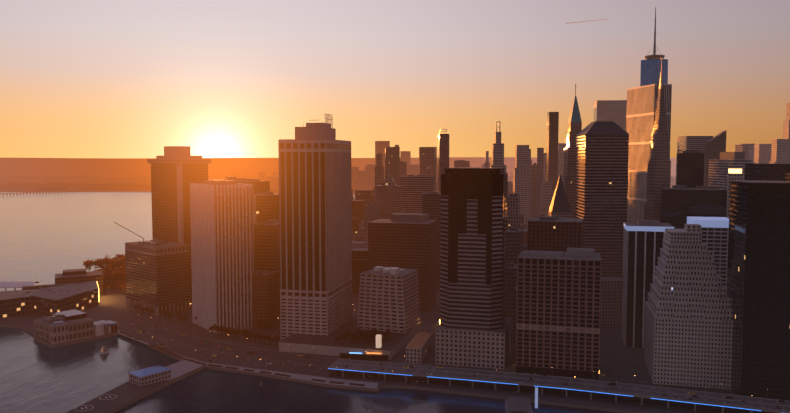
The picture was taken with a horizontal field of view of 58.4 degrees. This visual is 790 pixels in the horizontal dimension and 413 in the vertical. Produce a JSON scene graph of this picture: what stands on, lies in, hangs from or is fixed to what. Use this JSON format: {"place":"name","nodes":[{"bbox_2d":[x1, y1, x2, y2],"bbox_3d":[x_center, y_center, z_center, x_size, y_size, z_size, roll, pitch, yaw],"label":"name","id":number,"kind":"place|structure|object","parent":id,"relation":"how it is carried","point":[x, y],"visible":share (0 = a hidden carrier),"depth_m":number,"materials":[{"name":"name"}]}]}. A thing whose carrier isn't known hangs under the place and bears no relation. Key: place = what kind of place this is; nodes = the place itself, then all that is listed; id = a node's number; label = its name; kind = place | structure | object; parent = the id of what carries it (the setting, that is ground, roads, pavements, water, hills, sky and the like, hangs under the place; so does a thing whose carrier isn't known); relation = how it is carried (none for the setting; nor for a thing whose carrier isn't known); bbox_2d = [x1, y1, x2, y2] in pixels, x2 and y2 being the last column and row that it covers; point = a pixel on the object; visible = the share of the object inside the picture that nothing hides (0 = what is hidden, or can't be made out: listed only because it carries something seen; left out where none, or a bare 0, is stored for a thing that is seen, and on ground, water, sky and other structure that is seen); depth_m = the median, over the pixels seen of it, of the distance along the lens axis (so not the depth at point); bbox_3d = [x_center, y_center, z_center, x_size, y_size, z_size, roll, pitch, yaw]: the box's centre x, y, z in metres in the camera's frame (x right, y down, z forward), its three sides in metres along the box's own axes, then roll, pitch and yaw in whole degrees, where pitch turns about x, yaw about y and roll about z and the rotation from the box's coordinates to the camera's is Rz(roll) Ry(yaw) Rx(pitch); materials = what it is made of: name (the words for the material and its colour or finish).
{"place":"outdoors","nodes":[
{"label":"outdoors","id":0,"kind":"place"},
{"bbox_2d":[93,268,125,291],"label":"battery park lawn","id":1,"kind":"structure","parent":0,"point":[124,290],"depth_m":1036.30,"materials":[{"name":"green plant"}]},
{"bbox_2d":[83,254,125,292],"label":"battery park trees","id":2,"kind":"object","parent":1,"relation":"on","point":[112,278],"visible":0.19,"depth_m":1105.03,"materials":[{"name":"orange plant"}]},
{"bbox_2d":[128,365,171,385],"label":"pier building","id":3,"kind":"structure","parent":0,"point":[148,375],"depth_m":593.62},
{"bbox_2d":[147,146,210,304],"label":"skyscraper","id":4,"kind":"structure","parent":0,"point":[176,171],"depth_m":906.92,"materials":[{"name":"concrete"}]},
{"bbox_2d":[118,330,377,388],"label":"esplanade pavement","id":5,"kind":"structure","parent":0,"point":[344,382],"depth_m":616.07,"materials":[{"name":"concrete"}]},
{"bbox_2d":[253,192,278,223],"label":"building balcony slabs","id":6,"kind":"structure","parent":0,"point":[265,206],"depth_m":867.06,"materials":[{"name":"brown concrete"}]},
{"bbox_2d":[0,192,617,412],"bbox_3d":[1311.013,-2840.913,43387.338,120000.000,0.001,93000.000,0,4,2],"label":"harbour water","id":7,"kind":"structure","parent":0,"point":[45,238],"depth_m":651.41,"materials":[{"name":"grey liquid"}]},
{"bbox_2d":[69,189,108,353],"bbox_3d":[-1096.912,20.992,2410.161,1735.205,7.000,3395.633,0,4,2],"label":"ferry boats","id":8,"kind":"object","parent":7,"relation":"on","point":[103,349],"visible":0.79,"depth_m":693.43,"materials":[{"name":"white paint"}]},
{"bbox_2d":[66,360,203,412],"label":"pier","id":9,"kind":"structure","parent":7,"relation":"on","point":[120,397],"depth_m":568.93,"materials":[{"name":"grey concrete"}]},
{"bbox_2d":[505,387,537,412],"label":"pier ferry landing","id":10,"kind":"object","parent":7,"relation":"in","point":[517,404],"visible":1,"depth_m":530.02,"materials":[{"name":"concrete"}]},
{"bbox_2d":[0,157,675,193],"bbox_3d":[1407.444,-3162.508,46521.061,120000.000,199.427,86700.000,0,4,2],"label":"distant land","id":11,"kind":"structure","parent":0,"point":[67,174],"depth_m":8106.69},
{"bbox_2d":[0,189,107,195],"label":"causeway bridge","id":12,"kind":"structure","parent":11,"relation":"on","point":[51,191],"depth_m":3744.70,"materials":[{"name":"concrete"}]},
{"bbox_2d":[258,141,675,194],"bbox_3d":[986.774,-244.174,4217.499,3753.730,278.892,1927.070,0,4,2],"label":"buildings","id":13,"kind":"structure","parent":11,"relation":"on","point":[363,179],"depth_m":3707.53,"materials":[{"name":"stone"}]},
{"bbox_2d":[0,255,731,412],"bbox_3d":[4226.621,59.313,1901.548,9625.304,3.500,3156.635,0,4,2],"label":"ground","id":14,"kind":"structure","parent":0,"point":[618,359],"depth_m":696.14,"materials":[{"name":"concrete"}]},
{"bbox_2d":[0,281,38,290],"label":"ferry slip canopy","id":15,"kind":"object","parent":14,"relation":"on","point":[11,284],"visible":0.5,"depth_m":971.76,"materials":[{"name":"grey metal"}]},
{"bbox_2d":[0,280,98,318],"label":"ferry terminal","id":16,"kind":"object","parent":14,"relation":"on","point":[50,301],"visible":1,"depth_m":857.52,"materials":[{"name":"stone"}]},
{"bbox_2d":[22,269,102,293],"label":"building","id":17,"kind":"structure","parent":14,"relation":"on","point":[72,276],"depth_m":973.48,"materials":[{"name":"concrete"}]},
{"bbox_2d":[33,309,95,347],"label":"pier building","id":18,"kind":"structure","parent":14,"relation":"on","point":[62,328],"depth_m":733.87,"materials":[{"name":"stone"}]},
{"bbox_2d":[94,320,117,339],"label":"annex","id":19,"kind":"object","parent":14,"relation":"on","point":[105,329],"visible":0.85,"depth_m":755.77,"materials":[{"name":"white paint"}]},
{"bbox_2d":[114,222,189,314],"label":"annex building","id":20,"kind":"structure","parent":14,"relation":"on","point":[157,275],"depth_m":867.73,"materials":[{"name":"concrete"}]},
{"bbox_2d":[133,305,279,345],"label":"street trees","id":21,"kind":"object","parent":14,"relation":"on","point":[249,334],"visible":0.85,"depth_m":751.33,"materials":[{"name":"brown plant"}]},
{"bbox_2d":[208,177,235,179],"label":"building","id":22,"kind":"structure","parent":14,"relation":"on","point":[230,178],"depth_m":981.66,"materials":[{"name":"stone"}]},
{"bbox_2d":[190,180,253,333],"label":"skyscraper","id":23,"kind":"structure","parent":14,"relation":"on","point":[222,236],"depth_m":773.10,"materials":[{"name":"white paint"}]},
{"bbox_2d":[235,178,269,193],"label":"dark building","id":24,"kind":"structure","parent":14,"relation":"on","point":[260,187],"depth_m":950.62,"materials":[{"name":"brown glass"}]},
{"bbox_2d":[252,270,278,328],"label":"office building","id":25,"kind":"structure","parent":14,"relation":"on","point":[265,304],"depth_m":785.02,"materials":[{"name":"brick"}]},
{"bbox_2d":[254,219,279,320],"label":"building","id":26,"kind":"structure","parent":14,"relation":"on","point":[266,247],"depth_m":810.62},
{"bbox_2d":[278,114,351,340],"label":"skyscraper","id":27,"kind":"structure","parent":14,"relation":"on","point":[315,217],"depth_m":720.18,"materials":[{"name":"concrete"}]},
{"bbox_2d":[279,317,421,360],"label":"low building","id":28,"kind":"structure","parent":14,"relation":"on","point":[395,343],"depth_m":688.08,"materials":[{"name":"concrete"}]},
{"bbox_2d":[334,328,391,345],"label":"trees","id":29,"kind":"object","parent":28,"relation":"on","point":[365,336],"visible":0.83,"depth_m":690.76,"materials":[{"name":"brown plant"}]},
{"bbox_2d":[357,266,419,333],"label":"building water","id":30,"kind":"structure","parent":28,"relation":"on","point":[389,298],"depth_m":736.39,"materials":[{"name":"white paint"}]},
{"bbox_2d":[353,217,360,234],"bbox_3d":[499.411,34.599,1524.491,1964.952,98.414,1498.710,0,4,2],"label":"building","id":31,"kind":"structure","parent":14,"relation":"on","point":[356,225],"depth_m":1444.78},
{"bbox_2d":[352,190,372,231],"bbox_3d":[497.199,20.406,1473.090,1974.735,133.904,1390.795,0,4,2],"label":"building","id":32,"kind":"structure","parent":14,"relation":"on","point":[367,195],"depth_m":1685.27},
{"bbox_2d":[365,202,378,240],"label":"stone building","id":33,"kind":"structure","parent":14,"relation":"on","point":[371,212],"depth_m":1106.15,"materials":[{"name":"stone"}]},
{"bbox_2d":[373,153,383,203],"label":"building","id":34,"kind":"structure","parent":14,"relation":"on","point":[379,173],"depth_m":1663.86,"materials":[{"name":"stone"}]},
{"bbox_2d":[385,147,399,184],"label":"building","id":35,"kind":"structure","parent":14,"relation":"on","point":[392,159],"depth_m":1616.06,"materials":[{"name":"beige stone"}]},
{"bbox_2d":[368,213,436,310],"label":"office building","id":36,"kind":"structure","parent":14,"relation":"on","point":[404,240],"depth_m":877.46,"materials":[{"name":"concrete"}]},
{"bbox_2d":[400,161,406,175],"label":"building","id":37,"kind":"structure","parent":14,"relation":"on","point":[403,168],"depth_m":1903.68,"materials":[{"name":"stone"}]},
{"bbox_2d":[400,175,434,213],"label":"building","id":38,"kind":"structure","parent":14,"relation":"on","point":[414,187],"depth_m":1251.24,"materials":[{"name":"brown glass"}]},
{"bbox_2d":[405,331,431,363],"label":"building","id":39,"kind":"structure","parent":14,"relation":"on","point":[418,347],"depth_m":657.85,"materials":[{"name":"stone"}]},
{"bbox_2d":[420,147,436,191],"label":"building","id":40,"kind":"structure","parent":14,"relation":"on","point":[428,161],"depth_m":1729.66,"materials":[{"name":"beige stone"}]},
{"bbox_2d":[422,191,440,290],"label":"building","id":41,"kind":"structure","parent":14,"relation":"on","point":[431,203],"depth_m":1001.73,"materials":[{"name":"concrete"}]},
{"bbox_2d":[352,183,527,248],"bbox_3d":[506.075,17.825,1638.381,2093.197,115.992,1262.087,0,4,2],"label":"buildings","id":42,"kind":"structure","parent":14,"relation":"on","point":[359,244],"depth_m":1045.89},
{"bbox_2d":[438,129,448,191],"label":"skyscraper","id":43,"kind":"structure","parent":14,"relation":"on","point":[443,151],"depth_m":1493.59,"materials":[{"name":"glass"}]},
{"bbox_2d":[128,289,767,401],"bbox_3d":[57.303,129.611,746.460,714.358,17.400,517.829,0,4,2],"label":"lit street lamps","id":44,"kind":"object","parent":14,"relation":"on","point":[366,352],"visible":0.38,"depth_m":668.15,"materials":[{"name":"metal"}]},
{"bbox_2d":[352,200,544,293],"bbox_3d":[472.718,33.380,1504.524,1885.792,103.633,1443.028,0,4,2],"label":"buildings","id":45,"kind":"structure","parent":14,"relation":"on","point":[359,260],"depth_m":983.87,"materials":[{"name":"brown glass"}]},
{"bbox_2d":[355,205,549,240],"bbox_3d":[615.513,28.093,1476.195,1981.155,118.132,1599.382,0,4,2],"label":"buildings","id":46,"kind":"structure","parent":14,"relation":"on","point":[360,236],"depth_m":1282.25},
{"bbox_2d":[454,160,469,166],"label":"building","id":47,"kind":"structure","parent":14,"relation":"on","point":[460,163],"depth_m":1997.30,"materials":[{"name":"beige stone"}]},
{"bbox_2d":[436,167,510,368],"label":"skyscraper","id":48,"kind":"structure","parent":14,"relation":"on","point":[473,328],"depth_m":638.58,"materials":[{"name":"grey glass"}]},
{"bbox_2d":[484,151,489,167],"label":"building","id":49,"kind":"structure","parent":14,"relation":"on","point":[486,164],"depth_m":1884.97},
{"bbox_2d":[361,213,621,325],"bbox_3d":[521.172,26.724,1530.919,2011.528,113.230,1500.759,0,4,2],"label":"buildings","id":50,"kind":"structure","parent":14,"relation":"on","point":[611,303],"depth_m":794.78,"materials":[{"name":"brown concrete"}]},
{"bbox_2d":[490,121,505,172],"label":"skyscraper","id":51,"kind":"structure","parent":14,"relation":"on","point":[497,153],"depth_m":948.93,"materials":[{"name":"stone"}]},
{"bbox_2d":[508,181,512,195],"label":"building","id":52,"kind":"structure","parent":14,"relation":"on","point":[510,187],"depth_m":1795.28,"materials":[{"name":"stone"}]},
{"bbox_2d":[507,261,516,347],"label":"stone building","id":53,"kind":"structure","parent":14,"relation":"on","point":[511,290],"depth_m":704.68,"materials":[{"name":"stone"}]},
{"bbox_2d":[507,226,522,263],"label":"building","id":54,"kind":"structure","parent":14,"relation":"on","point":[514,242],"depth_m":731.05,"materials":[{"name":"concrete"}]},
{"bbox_2d":[507,193,526,250],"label":"building","id":55,"kind":"structure","parent":14,"relation":"on","point":[515,217],"depth_m":805.63,"materials":[{"name":"concrete"}]},
{"bbox_2d":[513,145,530,226],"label":"skyscraper","id":56,"kind":"structure","parent":14,"relation":"on","point":[522,179],"depth_m":1313.58,"materials":[{"name":"stone"}]},
{"bbox_2d":[529,149,531,167],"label":"building","id":57,"kind":"structure","parent":14,"relation":"on","point":[530,161],"depth_m":2064.92,"materials":[{"name":"brown glass"}]},
{"bbox_2d":[530,163,540,218],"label":"skyscraper","id":58,"kind":"structure","parent":14,"relation":"on","point":[535,204],"depth_m":1373.66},
{"bbox_2d":[537,148,543,189],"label":"building","id":59,"kind":"structure","parent":14,"relation":"on","point":[540,155],"depth_m":1819.23,"materials":[{"name":"brown glass"}]},
{"bbox_2d":[543,153,546,181],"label":"building","id":60,"kind":"structure","parent":14,"relation":"on","point":[544,170],"depth_m":1908.45,"materials":[{"name":"stone"}]},
{"bbox_2d":[541,181,552,206],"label":"building","id":61,"kind":"structure","parent":14,"relation":"on","point":[546,194],"depth_m":1692.86,"materials":[{"name":"brown glass"}]},
{"bbox_2d":[546,112,558,194],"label":"skyscraper","id":62,"kind":"structure","parent":14,"relation":"on","point":[552,147],"depth_m":1734.26,"materials":[{"name":"brown metal"}]},
{"bbox_2d":[527,216,583,251],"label":"brown brick building","id":63,"kind":"structure","parent":14,"relation":"on","point":[549,233],"depth_m":761.12,"materials":[{"name":"brown brick"}]},
{"bbox_2d":[516,247,600,379],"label":"box building","id":64,"kind":"structure","parent":14,"relation":"on","point":[558,310],"depth_m":609.77,"materials":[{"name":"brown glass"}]},
{"bbox_2d":[548,175,570,217],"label":"pyramid roof","id":65,"kind":"structure","parent":14,"relation":"on","point":[559,207],"depth_m":899.98,"materials":[{"name":"stone"}]},
{"bbox_2d":[558,143,565,178],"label":"building","id":66,"kind":"structure","parent":14,"relation":"on","point":[561,146],"depth_m":1987.41,"materials":[{"name":"stone"}]},
{"bbox_2d":[561,84,581,217],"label":"skyscraper","id":67,"kind":"structure","parent":14,"relation":"on","point":[568,177],"depth_m":1027.39,"materials":[{"name":"beige stone"}]},
{"bbox_2d":[575,121,629,277],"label":"building","id":68,"kind":"structure","parent":14,"relation":"on","point":[601,183],"depth_m":884.12,"materials":[{"name":"stone"}]},
{"bbox_2d":[594,100,626,130],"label":"skyscraper","id":69,"kind":"structure","parent":14,"relation":"on","point":[611,110],"depth_m":1525.92,"materials":[{"name":"grey concrete"}]},
{"bbox_2d":[621,220,673,347],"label":"building","id":70,"kind":"structure","parent":14,"relation":"on","point":[642,242],"depth_m":703.36,"materials":[{"name":"black glass"}]},
{"bbox_2d":[626,84,671,222],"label":"skyscraper","id":71,"kind":"structure","parent":14,"relation":"on","point":[641,108],"depth_m":1060.85,"materials":[{"name":"metal"}]},
{"bbox_2d":[640,7,667,86],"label":"one world trade","id":72,"kind":"structure","parent":14,"relation":"on","point":[650,70],"depth_m":1648.20,"materials":[{"name":"blue glass"}]},
{"bbox_2d":[644,224,733,388],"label":"building","id":73,"kind":"structure","parent":14,"relation":"on","point":[688,332],"depth_m":589.85,"materials":[{"name":"grey concrete"}]},
{"bbox_2d":[676,150,703,187],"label":"dark building","id":74,"kind":"structure","parent":14,"relation":"on","point":[689,168],"depth_m":869.36,"materials":[{"name":"black glass"}]},
{"bbox_2d":[661,185,726,228],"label":"building","id":75,"kind":"structure","parent":14,"relation":"on","point":[680,204],"depth_m":795.90,"materials":[{"name":"black glass"}]},
{"bbox_2d":[677,136,712,185],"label":"skyscraper","id":76,"kind":"structure","parent":14,"relation":"on","point":[688,143],"depth_m":1426.89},
{"bbox_2d":[687,216,728,294],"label":"skyscraper","id":77,"kind":"structure","parent":14,"relation":"on","point":[715,233],"depth_m":684.84,"materials":[{"name":"grey concrete"}]},
{"bbox_2d":[705,130,726,185],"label":"skyscraper","id":78,"kind":"structure","parent":14,"relation":"on","point":[715,145],"depth_m":1378.94,"materials":[{"name":"grey concrete"}]},
{"bbox_2d":[708,152,752,188],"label":"building","id":79,"kind":"structure","parent":14,"relation":"on","point":[718,173],"depth_m":1012.15,"materials":[{"name":"concrete"}]},
{"bbox_2d":[726,168,742,217],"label":"building","id":80,"kind":"structure","parent":14,"relation":"on","point":[735,173],"depth_m":752.01,"materials":[{"name":"stone"}]},
{"bbox_2d":[735,145,748,159],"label":"building","id":81,"kind":"structure","parent":14,"relation":"on","point":[742,148],"depth_m":1477.70,"materials":[{"name":"stone"}]},
{"bbox_2d":[740,144,753,162],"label":"building","id":82,"kind":"structure","parent":14,"relation":"on","point":[751,152],"depth_m":1949.38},
{"bbox_2d":[727,174,789,400],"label":"skyscraper","id":83,"kind":"structure","parent":14,"relation":"on","point":[758,281],"depth_m":542.07,"materials":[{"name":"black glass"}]},
{"bbox_2d":[754,144,770,162],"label":"building","id":84,"kind":"structure","parent":14,"relation":"on","point":[762,153],"depth_m":1671.89,"materials":[{"name":"stone"}]},
{"bbox_2d":[745,163,789,180],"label":"dark building","id":85,"kind":"structure","parent":14,"relation":"on","point":[767,171],"depth_m":751.67,"materials":[{"name":"black glass"}]},
{"bbox_2d":[769,139,789,162],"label":"stone building","id":86,"kind":"structure","parent":14,"relation":"on","point":[780,150],"depth_m":1426.86,"materials":[{"name":"beige stone"}]},
{"bbox_2d":[376,169,404,218],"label":"building","id":87,"kind":"structure","parent":0,"point":[389,195],"depth_m":1156.74,"materials":[{"name":"beige stone"}]},
{"bbox_2d":[0,0,789,157],"label":"sky","id":88,"kind":"structure","parent":0,"point":[79,78],"materials":[{"name":"orange"}]},
{"bbox_2d":[118,319,771,412],"bbox_3d":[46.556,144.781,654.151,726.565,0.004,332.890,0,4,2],"label":"street","id":89,"kind":"structure","parent":0,"point":[205,350],"depth_m":642.94,"materials":[{"name":"grey asphalt"}]},
{"bbox_2d":[129,321,784,408],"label":"cars","id":90,"kind":"object","parent":89,"relation":"on","point":[613,384],"visible":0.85,"depth_m":597.24,"materials":[{"name":"black paint"}]},
{"bbox_2d":[328,358,789,412],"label":"elevated highway","id":91,"kind":"structure","parent":89,"relation":"on","point":[652,392],"depth_m":568.39,"materials":[{"name":"concrete"}]},
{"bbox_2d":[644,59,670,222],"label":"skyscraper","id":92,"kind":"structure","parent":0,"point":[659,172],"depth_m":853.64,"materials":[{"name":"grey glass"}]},
{"bbox_2d":[783,103,789,138],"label":"skyscraper","id":93,"kind":"structure","parent":0,"point":[786,129],"depth_m":1494.84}
]}

